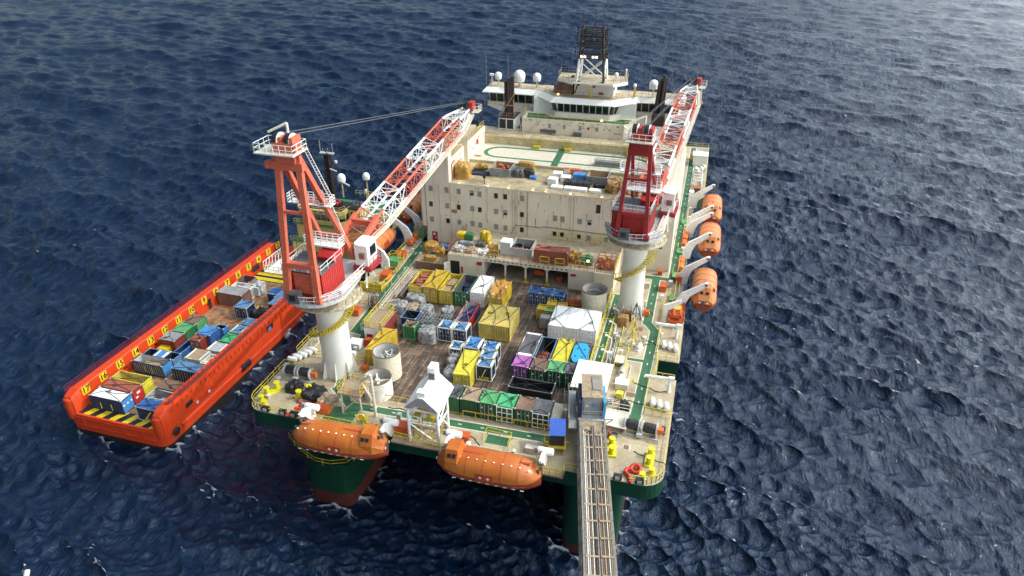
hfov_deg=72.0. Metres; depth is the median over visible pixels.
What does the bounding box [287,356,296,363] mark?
life raft canister
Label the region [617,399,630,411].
covered heap
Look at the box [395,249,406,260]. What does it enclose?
equipment locker
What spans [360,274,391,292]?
hose basket
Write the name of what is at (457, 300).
door
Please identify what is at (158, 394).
cargo container
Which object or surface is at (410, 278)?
pipe rack
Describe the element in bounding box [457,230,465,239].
waste bin
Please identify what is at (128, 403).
end door
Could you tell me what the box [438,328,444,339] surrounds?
door
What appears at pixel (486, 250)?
tarped bundle
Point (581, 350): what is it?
tank container
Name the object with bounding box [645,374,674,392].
deck crane
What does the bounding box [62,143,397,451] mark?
supply ship
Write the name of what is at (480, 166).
net tray
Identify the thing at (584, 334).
door
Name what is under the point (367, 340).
equipment locker
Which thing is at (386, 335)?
cargo container
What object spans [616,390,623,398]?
yellow box
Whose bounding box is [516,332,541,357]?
cargo container
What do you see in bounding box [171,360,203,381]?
cargo container
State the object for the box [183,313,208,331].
cargo container
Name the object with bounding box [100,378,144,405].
cargo container
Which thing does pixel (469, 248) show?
tarped bundle
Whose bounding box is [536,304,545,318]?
transport frame
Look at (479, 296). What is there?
door
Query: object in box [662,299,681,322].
davit
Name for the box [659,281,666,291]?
equipment locker
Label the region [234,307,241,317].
door
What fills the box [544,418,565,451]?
control booth
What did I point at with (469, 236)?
waste bin
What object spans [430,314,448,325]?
steel basket
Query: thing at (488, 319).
cargo container
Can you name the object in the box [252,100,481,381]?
pedestal crane
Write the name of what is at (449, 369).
tarped bundle
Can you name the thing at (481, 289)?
cargo container
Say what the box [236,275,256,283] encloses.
cargo container
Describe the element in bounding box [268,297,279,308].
cargo container
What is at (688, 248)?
davit
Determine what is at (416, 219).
davit
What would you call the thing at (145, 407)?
cargo container
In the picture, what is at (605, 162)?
grating cage
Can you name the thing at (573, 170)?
equipment locker
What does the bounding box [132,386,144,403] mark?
end door
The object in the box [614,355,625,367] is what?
ventilator housing
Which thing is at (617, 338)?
pipe manifold
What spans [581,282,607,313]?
open cylinder
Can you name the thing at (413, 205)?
lifeboat
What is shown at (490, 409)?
door
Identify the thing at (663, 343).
life raft canister
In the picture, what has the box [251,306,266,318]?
tarped bundle
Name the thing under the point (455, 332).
door
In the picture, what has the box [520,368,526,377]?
door
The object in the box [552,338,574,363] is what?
cargo container
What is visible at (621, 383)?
machine cabinet
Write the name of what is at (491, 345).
cargo container
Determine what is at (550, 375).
door
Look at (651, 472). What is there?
bollard
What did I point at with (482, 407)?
door
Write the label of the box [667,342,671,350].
life raft canister
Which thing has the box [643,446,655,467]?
bollard
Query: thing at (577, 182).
black packs
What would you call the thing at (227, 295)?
cargo container
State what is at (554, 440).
window
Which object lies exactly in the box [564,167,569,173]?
equipment locker
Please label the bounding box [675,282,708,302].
davit
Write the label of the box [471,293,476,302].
door
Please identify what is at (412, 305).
tarped bundle
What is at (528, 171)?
tarped bundle
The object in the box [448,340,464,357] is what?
cargo container
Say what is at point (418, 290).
door
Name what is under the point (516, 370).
door
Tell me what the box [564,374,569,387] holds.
door
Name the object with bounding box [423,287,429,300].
door
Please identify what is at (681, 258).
orange tank
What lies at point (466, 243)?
bundle
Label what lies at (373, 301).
hose reel
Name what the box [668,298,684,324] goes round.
rescue boat
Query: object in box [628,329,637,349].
lifting tripod
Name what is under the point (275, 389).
bollard
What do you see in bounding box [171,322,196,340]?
cargo container
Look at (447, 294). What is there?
door
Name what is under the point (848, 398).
sea water
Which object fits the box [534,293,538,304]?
door
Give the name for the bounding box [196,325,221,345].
cargo container
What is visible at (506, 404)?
cargo container
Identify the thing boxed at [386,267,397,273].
brown hose coil
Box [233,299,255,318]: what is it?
cargo container
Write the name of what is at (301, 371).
mooring winch
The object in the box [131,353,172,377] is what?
cargo container
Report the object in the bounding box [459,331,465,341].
door
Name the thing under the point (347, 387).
access platform
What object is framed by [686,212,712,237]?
davit
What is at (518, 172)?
tarped bundle
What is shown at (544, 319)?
tote box
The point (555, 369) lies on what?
cargo container
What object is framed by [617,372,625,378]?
deck pump
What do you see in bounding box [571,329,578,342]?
door
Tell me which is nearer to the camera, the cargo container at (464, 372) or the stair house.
the cargo container at (464, 372)
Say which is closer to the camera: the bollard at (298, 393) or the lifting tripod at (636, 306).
the bollard at (298, 393)
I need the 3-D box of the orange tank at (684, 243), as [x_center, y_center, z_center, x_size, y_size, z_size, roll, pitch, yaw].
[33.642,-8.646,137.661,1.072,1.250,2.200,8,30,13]
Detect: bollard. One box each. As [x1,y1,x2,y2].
[258,394,265,401]
[261,399,268,406]
[262,380,282,397]
[294,383,311,399]
[607,436,615,457]
[639,471,645,479]
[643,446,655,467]
[647,466,655,476]
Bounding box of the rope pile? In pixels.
[594,252,617,272]
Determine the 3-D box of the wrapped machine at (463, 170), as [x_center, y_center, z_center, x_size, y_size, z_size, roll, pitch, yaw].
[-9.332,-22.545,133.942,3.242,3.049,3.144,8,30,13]
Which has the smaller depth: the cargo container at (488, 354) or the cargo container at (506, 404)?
the cargo container at (506, 404)
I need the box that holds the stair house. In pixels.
[363,303,396,336]
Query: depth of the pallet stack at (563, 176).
132.15 m
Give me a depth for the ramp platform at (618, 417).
91.61 m
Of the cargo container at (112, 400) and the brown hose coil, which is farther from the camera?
the brown hose coil
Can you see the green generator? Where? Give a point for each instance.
(588, 259)
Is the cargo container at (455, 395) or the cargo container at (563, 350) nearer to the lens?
the cargo container at (455, 395)
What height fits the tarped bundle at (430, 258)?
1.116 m
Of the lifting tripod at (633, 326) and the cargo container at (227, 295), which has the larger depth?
the cargo container at (227, 295)
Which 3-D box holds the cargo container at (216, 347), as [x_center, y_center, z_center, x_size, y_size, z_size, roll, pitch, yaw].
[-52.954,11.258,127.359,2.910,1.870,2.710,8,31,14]
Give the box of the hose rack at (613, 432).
[608,428,617,438]
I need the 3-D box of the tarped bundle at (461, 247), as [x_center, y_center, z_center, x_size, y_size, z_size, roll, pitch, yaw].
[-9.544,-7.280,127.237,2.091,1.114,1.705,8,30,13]
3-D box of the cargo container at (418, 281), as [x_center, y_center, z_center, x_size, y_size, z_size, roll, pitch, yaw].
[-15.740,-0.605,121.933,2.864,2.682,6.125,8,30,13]
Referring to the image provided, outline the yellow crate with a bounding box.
[156,344,171,350]
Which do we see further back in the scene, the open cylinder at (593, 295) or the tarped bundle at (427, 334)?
the open cylinder at (593, 295)
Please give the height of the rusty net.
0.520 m
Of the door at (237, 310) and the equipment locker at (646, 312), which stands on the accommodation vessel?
the equipment locker at (646, 312)
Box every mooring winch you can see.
[282,363,317,382]
[622,416,663,441]
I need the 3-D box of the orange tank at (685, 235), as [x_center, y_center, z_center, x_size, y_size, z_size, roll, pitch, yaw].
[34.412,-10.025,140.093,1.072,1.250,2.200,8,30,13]
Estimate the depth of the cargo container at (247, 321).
133.34 m
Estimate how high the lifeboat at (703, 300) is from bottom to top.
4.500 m
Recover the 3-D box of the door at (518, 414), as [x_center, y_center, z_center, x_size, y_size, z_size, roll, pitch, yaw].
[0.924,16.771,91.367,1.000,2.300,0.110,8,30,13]
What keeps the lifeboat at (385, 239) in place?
hanging from the davit at (385, 262)
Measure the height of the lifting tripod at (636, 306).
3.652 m
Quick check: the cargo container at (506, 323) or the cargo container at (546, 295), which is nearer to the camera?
the cargo container at (506, 323)
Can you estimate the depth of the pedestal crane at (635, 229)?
107.41 m
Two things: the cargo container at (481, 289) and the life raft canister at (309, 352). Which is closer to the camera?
the life raft canister at (309, 352)
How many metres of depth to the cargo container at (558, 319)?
109.20 m
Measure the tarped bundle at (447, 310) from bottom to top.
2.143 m
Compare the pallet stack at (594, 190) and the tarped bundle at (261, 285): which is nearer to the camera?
the pallet stack at (594, 190)
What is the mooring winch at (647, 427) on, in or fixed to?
on the accommodation vessel
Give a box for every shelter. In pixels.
[404,361,453,446]
[570,359,613,394]
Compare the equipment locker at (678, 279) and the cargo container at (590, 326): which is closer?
the cargo container at (590, 326)
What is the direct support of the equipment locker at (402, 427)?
on the accommodation vessel
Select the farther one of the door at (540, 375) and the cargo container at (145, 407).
the cargo container at (145, 407)
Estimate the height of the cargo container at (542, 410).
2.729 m
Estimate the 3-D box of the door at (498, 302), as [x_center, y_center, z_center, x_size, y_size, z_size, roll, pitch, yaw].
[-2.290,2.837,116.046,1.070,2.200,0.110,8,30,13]
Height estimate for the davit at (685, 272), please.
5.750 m
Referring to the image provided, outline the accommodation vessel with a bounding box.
[251,12,708,553]
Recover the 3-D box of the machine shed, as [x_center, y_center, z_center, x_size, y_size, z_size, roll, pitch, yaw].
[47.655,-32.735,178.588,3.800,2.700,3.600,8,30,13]
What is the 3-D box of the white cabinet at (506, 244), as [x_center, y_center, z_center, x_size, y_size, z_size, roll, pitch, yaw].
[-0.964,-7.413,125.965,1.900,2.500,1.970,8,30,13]
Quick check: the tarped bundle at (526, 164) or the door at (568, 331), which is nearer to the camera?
the door at (568, 331)
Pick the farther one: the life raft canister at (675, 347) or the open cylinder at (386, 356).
the life raft canister at (675, 347)
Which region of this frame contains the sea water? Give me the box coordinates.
[0,0,1023,575]
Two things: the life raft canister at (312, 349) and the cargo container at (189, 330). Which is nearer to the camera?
the life raft canister at (312, 349)
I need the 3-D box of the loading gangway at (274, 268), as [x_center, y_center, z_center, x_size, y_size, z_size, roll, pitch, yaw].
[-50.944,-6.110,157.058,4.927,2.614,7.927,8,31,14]
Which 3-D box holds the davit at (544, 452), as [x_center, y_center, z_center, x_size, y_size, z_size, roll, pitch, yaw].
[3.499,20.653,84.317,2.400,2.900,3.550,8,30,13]
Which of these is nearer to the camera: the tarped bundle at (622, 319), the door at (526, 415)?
the door at (526, 415)
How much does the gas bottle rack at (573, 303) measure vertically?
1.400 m
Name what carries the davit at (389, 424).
on the accommodation vessel
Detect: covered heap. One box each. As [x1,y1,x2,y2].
[285,378,304,394]
[300,382,328,402]
[316,391,339,408]
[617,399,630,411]
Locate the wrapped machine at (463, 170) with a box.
[454,161,471,179]
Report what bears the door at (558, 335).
in the cargo container at (558, 319)
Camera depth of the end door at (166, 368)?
121.90 m
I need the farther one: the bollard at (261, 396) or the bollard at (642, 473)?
the bollard at (261, 396)
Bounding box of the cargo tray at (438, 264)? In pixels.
[415,251,447,269]
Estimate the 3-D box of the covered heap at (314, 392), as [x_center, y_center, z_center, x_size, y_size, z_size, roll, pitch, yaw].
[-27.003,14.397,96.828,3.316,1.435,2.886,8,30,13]
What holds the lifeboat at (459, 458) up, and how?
hanging from the davit at (450, 433)
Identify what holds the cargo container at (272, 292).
on the supply ship
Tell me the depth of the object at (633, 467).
84.29 m
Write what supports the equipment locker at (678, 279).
on the accommodation vessel
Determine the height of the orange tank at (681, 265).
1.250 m
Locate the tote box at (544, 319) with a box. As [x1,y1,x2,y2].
[539,312,551,328]
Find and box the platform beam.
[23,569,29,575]
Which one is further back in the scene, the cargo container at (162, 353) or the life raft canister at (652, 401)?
the cargo container at (162, 353)
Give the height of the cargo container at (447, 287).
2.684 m
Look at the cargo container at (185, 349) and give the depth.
127.67 m
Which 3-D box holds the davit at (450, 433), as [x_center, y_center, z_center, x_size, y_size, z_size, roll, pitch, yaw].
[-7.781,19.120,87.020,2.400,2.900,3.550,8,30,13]
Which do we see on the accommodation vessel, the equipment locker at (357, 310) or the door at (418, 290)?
the equipment locker at (357, 310)
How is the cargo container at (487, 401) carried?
on the accommodation vessel
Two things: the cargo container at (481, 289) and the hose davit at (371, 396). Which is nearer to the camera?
the hose davit at (371, 396)
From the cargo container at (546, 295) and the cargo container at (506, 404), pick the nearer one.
the cargo container at (506, 404)
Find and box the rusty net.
[296,398,315,403]
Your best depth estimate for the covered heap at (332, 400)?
95.37 m
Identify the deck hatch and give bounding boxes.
[622,444,629,450]
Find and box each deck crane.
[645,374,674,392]
[655,322,681,338]
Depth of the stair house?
109.35 m
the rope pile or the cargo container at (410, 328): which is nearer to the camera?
the cargo container at (410, 328)
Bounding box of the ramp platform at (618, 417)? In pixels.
[605,402,630,432]
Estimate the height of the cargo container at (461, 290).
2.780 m
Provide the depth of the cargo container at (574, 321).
108.68 m
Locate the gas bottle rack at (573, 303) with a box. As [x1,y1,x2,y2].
[565,298,580,307]
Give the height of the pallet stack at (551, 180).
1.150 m
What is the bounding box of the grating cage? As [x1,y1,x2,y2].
[594,157,625,166]
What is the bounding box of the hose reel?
[368,291,380,309]
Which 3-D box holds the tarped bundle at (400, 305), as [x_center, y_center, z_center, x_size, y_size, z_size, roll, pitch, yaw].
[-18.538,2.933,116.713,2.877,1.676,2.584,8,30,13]
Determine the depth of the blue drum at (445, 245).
132.58 m
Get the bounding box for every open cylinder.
[362,368,392,402]
[372,343,401,381]
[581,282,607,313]
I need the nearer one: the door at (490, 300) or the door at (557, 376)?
the door at (557, 376)
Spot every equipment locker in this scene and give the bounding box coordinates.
[315,402,331,414]
[350,305,361,315]
[360,364,368,371]
[363,336,373,346]
[380,270,391,280]
[394,420,407,435]
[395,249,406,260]
[456,430,470,441]
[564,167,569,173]
[570,168,579,174]
[644,309,649,316]
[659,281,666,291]
[675,273,681,283]
[694,186,700,192]
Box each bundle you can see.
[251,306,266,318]
[253,280,266,293]
[274,291,283,298]
[390,299,407,313]
[405,292,426,303]
[405,302,419,310]
[417,324,437,344]
[418,303,434,316]
[423,254,436,261]
[436,246,445,256]
[440,305,454,319]
[443,363,455,383]
[446,352,459,366]
[453,244,465,252]
[458,240,474,246]
[465,246,474,253]
[473,241,485,247]
[475,248,488,255]
[488,243,497,251]
[512,166,524,177]
[518,160,534,169]
[523,167,534,177]
[529,175,536,179]
[569,249,581,264]
[593,183,604,188]
[616,313,628,327]
[622,309,631,319]
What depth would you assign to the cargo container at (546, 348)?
105.02 m
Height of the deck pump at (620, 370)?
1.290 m
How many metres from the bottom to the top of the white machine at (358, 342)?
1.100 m
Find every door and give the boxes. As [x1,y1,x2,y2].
[121,395,134,412]
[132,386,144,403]
[162,360,172,376]
[190,340,195,349]
[194,341,200,348]
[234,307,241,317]
[240,308,246,318]
[409,286,414,291]
[415,287,420,292]
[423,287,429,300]
[429,288,435,301]
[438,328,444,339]
[439,291,445,302]
[444,329,450,340]
[445,291,451,303]
[453,330,459,340]
[454,292,460,304]
[454,375,461,384]
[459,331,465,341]
[460,293,466,305]
[461,376,468,388]
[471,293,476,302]
[477,294,482,306]
[479,403,486,417]
[486,405,493,419]
[488,298,494,303]
[495,299,500,304]
[513,366,519,376]
[515,410,522,424]
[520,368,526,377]
[523,411,530,425]
[529,293,533,303]
[530,370,536,379]
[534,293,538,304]
[537,371,543,380]
[541,294,545,305]
[546,295,550,303]
[547,371,553,382]
[549,326,555,337]
[554,373,561,386]
[555,327,562,339]
[564,328,571,338]
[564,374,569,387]
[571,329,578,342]
[580,330,587,343]
[587,331,594,344]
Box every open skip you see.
[490,160,514,177]
[586,169,610,185]
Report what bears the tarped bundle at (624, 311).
on the accommodation vessel
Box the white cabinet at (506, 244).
[500,237,512,255]
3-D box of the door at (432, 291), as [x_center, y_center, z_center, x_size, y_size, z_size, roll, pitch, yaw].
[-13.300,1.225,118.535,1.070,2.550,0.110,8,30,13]
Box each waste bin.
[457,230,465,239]
[465,232,473,240]
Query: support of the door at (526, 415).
in the cargo container at (523, 408)
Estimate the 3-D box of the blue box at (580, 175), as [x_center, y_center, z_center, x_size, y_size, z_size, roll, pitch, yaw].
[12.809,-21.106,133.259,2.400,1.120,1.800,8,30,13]
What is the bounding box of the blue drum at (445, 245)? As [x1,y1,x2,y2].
[441,243,451,248]
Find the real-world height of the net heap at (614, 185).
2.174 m
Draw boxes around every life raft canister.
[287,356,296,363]
[292,353,301,360]
[297,351,306,358]
[302,349,312,356]
[308,347,317,353]
[650,397,654,406]
[657,399,661,408]
[661,340,665,348]
[663,401,668,411]
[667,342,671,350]
[673,343,677,352]
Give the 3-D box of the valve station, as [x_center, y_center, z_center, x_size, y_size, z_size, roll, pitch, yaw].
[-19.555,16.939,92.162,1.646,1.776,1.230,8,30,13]
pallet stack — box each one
[547,176,557,184]
[550,184,562,189]
[553,171,562,178]
[560,174,570,181]
[564,185,575,190]
[575,186,586,191]
[589,188,601,193]
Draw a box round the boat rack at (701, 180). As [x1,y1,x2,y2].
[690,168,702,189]
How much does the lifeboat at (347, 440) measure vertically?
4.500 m
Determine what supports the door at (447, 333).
in the cargo container at (444, 329)
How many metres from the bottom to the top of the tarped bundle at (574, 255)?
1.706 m
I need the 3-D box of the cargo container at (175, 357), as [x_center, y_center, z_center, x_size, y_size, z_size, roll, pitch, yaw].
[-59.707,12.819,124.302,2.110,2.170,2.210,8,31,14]
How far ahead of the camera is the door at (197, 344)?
127.61 m
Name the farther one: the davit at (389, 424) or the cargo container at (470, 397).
the cargo container at (470, 397)
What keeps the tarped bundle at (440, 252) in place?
on the cargo tray at (438, 264)
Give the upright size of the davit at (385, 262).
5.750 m
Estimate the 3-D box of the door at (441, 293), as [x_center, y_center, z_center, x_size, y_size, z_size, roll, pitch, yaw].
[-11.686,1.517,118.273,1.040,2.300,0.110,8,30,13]
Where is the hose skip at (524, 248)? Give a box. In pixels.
[510,237,535,258]
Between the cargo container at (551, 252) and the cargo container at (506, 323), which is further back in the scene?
the cargo container at (551, 252)
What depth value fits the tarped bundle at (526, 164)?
137.50 m
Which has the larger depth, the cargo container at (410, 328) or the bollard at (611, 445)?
the cargo container at (410, 328)
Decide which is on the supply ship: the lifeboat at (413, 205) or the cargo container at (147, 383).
the cargo container at (147, 383)
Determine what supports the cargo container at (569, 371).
on the accommodation vessel
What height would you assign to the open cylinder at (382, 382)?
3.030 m
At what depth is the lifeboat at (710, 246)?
131.75 m
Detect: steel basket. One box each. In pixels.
[417,312,435,327]
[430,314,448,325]
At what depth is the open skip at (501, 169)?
134.87 m
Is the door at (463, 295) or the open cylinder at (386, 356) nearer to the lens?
the open cylinder at (386, 356)
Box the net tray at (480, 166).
[474,162,487,170]
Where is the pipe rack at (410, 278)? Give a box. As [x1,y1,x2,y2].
[393,272,416,297]
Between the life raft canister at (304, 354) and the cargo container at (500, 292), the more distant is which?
the cargo container at (500, 292)
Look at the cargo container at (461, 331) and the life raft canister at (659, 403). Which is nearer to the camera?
the life raft canister at (659, 403)
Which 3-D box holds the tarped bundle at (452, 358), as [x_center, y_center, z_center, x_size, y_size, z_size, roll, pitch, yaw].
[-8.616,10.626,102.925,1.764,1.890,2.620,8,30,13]
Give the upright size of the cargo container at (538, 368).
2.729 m
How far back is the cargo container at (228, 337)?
128.81 m
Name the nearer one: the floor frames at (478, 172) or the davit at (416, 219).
the floor frames at (478, 172)
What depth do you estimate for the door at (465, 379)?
97.57 m
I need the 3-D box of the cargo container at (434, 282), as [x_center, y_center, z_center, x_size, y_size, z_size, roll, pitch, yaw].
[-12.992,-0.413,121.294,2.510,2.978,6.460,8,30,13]
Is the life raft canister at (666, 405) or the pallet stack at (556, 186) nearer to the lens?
the life raft canister at (666, 405)
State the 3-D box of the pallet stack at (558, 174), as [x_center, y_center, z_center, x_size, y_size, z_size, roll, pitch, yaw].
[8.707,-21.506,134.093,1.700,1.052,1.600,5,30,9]
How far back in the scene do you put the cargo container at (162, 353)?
124.53 m
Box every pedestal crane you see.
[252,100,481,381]
[606,77,706,322]
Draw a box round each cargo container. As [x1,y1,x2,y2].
[88,386,134,414]
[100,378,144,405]
[110,370,154,395]
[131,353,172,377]
[134,397,162,421]
[143,348,159,355]
[145,388,172,400]
[153,349,170,357]
[155,378,183,391]
[159,331,185,351]
[164,351,182,365]
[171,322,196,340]
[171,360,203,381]
[174,340,192,358]
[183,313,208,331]
[184,348,210,363]
[188,334,208,349]
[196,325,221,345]
[200,353,215,364]
[206,341,228,354]
[216,285,252,305]
[216,324,228,336]
[218,332,239,343]
[229,324,247,333]
[231,281,260,298]
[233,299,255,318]
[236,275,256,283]
[240,317,256,326]
[266,287,283,301]
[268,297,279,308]
[365,328,397,364]
[400,309,421,328]
[403,320,418,339]
[406,269,433,292]
[422,269,448,302]
[437,319,455,341]
[438,273,463,304]
[444,383,464,413]
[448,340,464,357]
[452,321,471,341]
[453,274,478,305]
[453,349,479,388]
[454,301,480,328]
[460,386,483,417]
[463,336,484,352]
[470,275,494,307]
[476,357,495,381]
[478,303,503,338]
[478,349,497,368]
[478,389,500,420]
[481,340,500,360]
[487,279,511,305]
[494,306,519,341]
[496,392,518,423]
[508,376,555,400]
[511,354,532,378]
[514,395,536,426]
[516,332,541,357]
[528,285,542,304]
[529,357,549,381]
[531,398,553,430]
[533,243,570,265]
[534,336,557,359]
[540,287,554,305]
[546,359,566,387]
[548,305,570,339]
[552,289,566,304]
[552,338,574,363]
[563,307,586,342]
[563,362,576,389]
[579,309,601,345]
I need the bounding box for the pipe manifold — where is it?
[608,326,623,370]
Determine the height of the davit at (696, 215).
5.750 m
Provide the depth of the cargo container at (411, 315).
112.36 m
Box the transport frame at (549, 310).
[544,306,554,314]
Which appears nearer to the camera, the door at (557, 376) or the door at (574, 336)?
the door at (557, 376)
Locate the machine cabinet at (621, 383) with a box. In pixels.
[615,377,634,390]
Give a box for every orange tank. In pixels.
[407,237,415,245]
[412,231,418,239]
[678,262,683,271]
[679,256,684,262]
[681,239,686,246]
[682,233,687,239]
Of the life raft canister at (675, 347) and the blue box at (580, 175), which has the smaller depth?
the life raft canister at (675, 347)
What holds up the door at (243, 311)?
in the cargo container at (243, 308)
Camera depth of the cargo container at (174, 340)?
128.01 m
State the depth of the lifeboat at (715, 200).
145.11 m
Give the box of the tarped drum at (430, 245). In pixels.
[423,240,438,253]
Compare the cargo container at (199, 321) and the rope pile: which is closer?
the rope pile
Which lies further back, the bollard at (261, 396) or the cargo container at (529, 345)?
the cargo container at (529, 345)
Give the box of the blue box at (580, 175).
[573,171,586,180]
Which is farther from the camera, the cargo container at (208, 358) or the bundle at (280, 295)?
the bundle at (280, 295)
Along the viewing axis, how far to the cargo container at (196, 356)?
124.56 m
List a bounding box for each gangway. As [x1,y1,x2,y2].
[262,248,301,274]
[563,374,617,575]
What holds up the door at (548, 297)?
in the cargo container at (546, 295)
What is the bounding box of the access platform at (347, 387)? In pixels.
[335,372,371,414]
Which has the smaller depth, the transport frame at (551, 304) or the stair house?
the stair house
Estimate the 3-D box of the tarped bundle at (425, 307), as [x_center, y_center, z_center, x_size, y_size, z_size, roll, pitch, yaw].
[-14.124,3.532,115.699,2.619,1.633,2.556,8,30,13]
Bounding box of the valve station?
[355,414,368,423]
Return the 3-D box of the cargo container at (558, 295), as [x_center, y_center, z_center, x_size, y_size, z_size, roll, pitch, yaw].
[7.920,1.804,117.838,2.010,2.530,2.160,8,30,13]
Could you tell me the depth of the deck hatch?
88.30 m
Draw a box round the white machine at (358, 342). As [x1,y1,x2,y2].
[350,337,363,350]
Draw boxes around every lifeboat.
[292,418,389,459]
[370,221,395,255]
[397,193,421,223]
[436,438,541,491]
[690,267,717,311]
[697,222,720,257]
[701,193,721,222]
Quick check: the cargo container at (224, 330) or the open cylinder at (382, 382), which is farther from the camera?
the cargo container at (224, 330)
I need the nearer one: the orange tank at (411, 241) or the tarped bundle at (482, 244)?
the tarped bundle at (482, 244)
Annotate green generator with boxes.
[579,251,595,266]
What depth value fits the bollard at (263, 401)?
95.18 m
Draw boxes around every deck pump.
[617,365,625,374]
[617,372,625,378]
[624,337,635,345]
[634,342,642,351]
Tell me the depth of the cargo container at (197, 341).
128.02 m
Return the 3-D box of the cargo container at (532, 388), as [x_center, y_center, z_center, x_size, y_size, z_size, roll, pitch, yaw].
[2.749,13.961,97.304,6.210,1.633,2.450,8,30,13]
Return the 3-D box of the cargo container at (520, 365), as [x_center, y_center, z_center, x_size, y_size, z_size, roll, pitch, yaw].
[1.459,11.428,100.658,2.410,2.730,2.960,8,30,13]
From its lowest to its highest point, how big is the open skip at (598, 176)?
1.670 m
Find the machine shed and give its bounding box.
[692,151,708,165]
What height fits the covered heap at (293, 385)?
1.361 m
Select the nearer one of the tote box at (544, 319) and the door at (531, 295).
the tote box at (544, 319)
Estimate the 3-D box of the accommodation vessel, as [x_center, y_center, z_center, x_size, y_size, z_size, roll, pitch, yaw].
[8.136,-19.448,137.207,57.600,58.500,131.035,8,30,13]
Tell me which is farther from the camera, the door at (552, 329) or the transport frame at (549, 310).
the transport frame at (549, 310)
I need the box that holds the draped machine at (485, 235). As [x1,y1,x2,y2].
[479,230,491,243]
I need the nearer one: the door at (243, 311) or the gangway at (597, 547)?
the gangway at (597, 547)
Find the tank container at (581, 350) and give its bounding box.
[569,341,591,363]
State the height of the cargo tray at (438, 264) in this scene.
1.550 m
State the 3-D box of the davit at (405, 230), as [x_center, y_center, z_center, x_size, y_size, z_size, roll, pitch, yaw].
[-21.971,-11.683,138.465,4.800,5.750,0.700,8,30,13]
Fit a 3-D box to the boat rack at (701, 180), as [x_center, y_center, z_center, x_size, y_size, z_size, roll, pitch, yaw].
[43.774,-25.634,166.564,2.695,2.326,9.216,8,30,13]
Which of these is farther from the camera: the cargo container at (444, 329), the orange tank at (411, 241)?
the orange tank at (411, 241)
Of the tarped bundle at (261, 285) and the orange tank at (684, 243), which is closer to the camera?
the orange tank at (684, 243)
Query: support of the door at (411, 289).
in the cargo container at (418, 281)
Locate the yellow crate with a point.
(164, 347)
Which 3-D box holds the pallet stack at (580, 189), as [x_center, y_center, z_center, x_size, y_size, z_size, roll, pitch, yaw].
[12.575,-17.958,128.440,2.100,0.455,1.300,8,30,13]
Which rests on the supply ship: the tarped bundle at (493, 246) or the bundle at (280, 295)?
the bundle at (280, 295)
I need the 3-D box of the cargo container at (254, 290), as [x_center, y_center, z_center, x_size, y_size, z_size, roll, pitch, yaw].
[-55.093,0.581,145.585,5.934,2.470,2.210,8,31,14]
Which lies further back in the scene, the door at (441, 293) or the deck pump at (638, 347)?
the door at (441, 293)
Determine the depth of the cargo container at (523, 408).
91.43 m
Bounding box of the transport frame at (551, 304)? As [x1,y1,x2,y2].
[546,300,556,307]
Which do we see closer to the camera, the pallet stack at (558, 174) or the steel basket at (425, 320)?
the steel basket at (425, 320)
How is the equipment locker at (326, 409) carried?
on the accommodation vessel
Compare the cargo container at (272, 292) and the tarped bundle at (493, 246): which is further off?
the cargo container at (272, 292)
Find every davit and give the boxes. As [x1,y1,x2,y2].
[298,402,319,423]
[355,374,376,416]
[376,245,389,268]
[379,417,398,438]
[387,213,412,242]
[399,204,421,229]
[442,429,461,445]
[534,446,553,471]
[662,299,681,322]
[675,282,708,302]
[679,256,710,283]
[682,232,711,258]
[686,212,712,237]
[687,205,713,224]
[689,184,714,207]
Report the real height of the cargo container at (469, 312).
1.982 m
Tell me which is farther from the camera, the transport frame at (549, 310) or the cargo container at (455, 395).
the transport frame at (549, 310)
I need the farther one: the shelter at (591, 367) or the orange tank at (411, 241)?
the orange tank at (411, 241)
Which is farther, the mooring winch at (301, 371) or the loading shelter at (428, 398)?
the mooring winch at (301, 371)
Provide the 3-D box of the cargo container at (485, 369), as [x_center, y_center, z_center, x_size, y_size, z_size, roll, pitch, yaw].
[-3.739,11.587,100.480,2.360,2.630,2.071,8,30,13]
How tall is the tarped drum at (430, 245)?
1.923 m
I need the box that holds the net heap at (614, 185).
[605,177,630,194]
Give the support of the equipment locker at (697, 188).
on the accommodation vessel
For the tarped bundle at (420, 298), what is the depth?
117.90 m
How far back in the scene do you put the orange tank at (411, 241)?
137.83 m
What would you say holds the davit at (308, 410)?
on the accommodation vessel
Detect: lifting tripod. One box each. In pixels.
[625,316,638,337]
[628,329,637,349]
[630,303,641,325]
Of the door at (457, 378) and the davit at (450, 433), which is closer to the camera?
the davit at (450, 433)
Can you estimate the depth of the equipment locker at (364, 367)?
102.01 m
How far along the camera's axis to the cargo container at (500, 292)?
117.20 m
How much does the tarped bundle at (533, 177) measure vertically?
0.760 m
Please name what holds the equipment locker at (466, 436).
on the accommodation vessel
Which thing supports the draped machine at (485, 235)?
on the accommodation vessel
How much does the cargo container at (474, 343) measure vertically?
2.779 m
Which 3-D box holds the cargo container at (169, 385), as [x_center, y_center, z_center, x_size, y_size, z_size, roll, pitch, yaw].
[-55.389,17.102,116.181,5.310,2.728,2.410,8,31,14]
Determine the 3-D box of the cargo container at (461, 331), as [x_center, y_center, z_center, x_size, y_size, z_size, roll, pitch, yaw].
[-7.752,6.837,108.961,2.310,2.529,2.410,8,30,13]
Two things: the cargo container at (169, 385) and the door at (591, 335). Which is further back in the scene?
the cargo container at (169, 385)
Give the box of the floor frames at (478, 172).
[471,170,490,175]
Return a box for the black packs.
[563,178,590,187]
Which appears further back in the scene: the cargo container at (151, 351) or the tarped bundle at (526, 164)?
the tarped bundle at (526, 164)

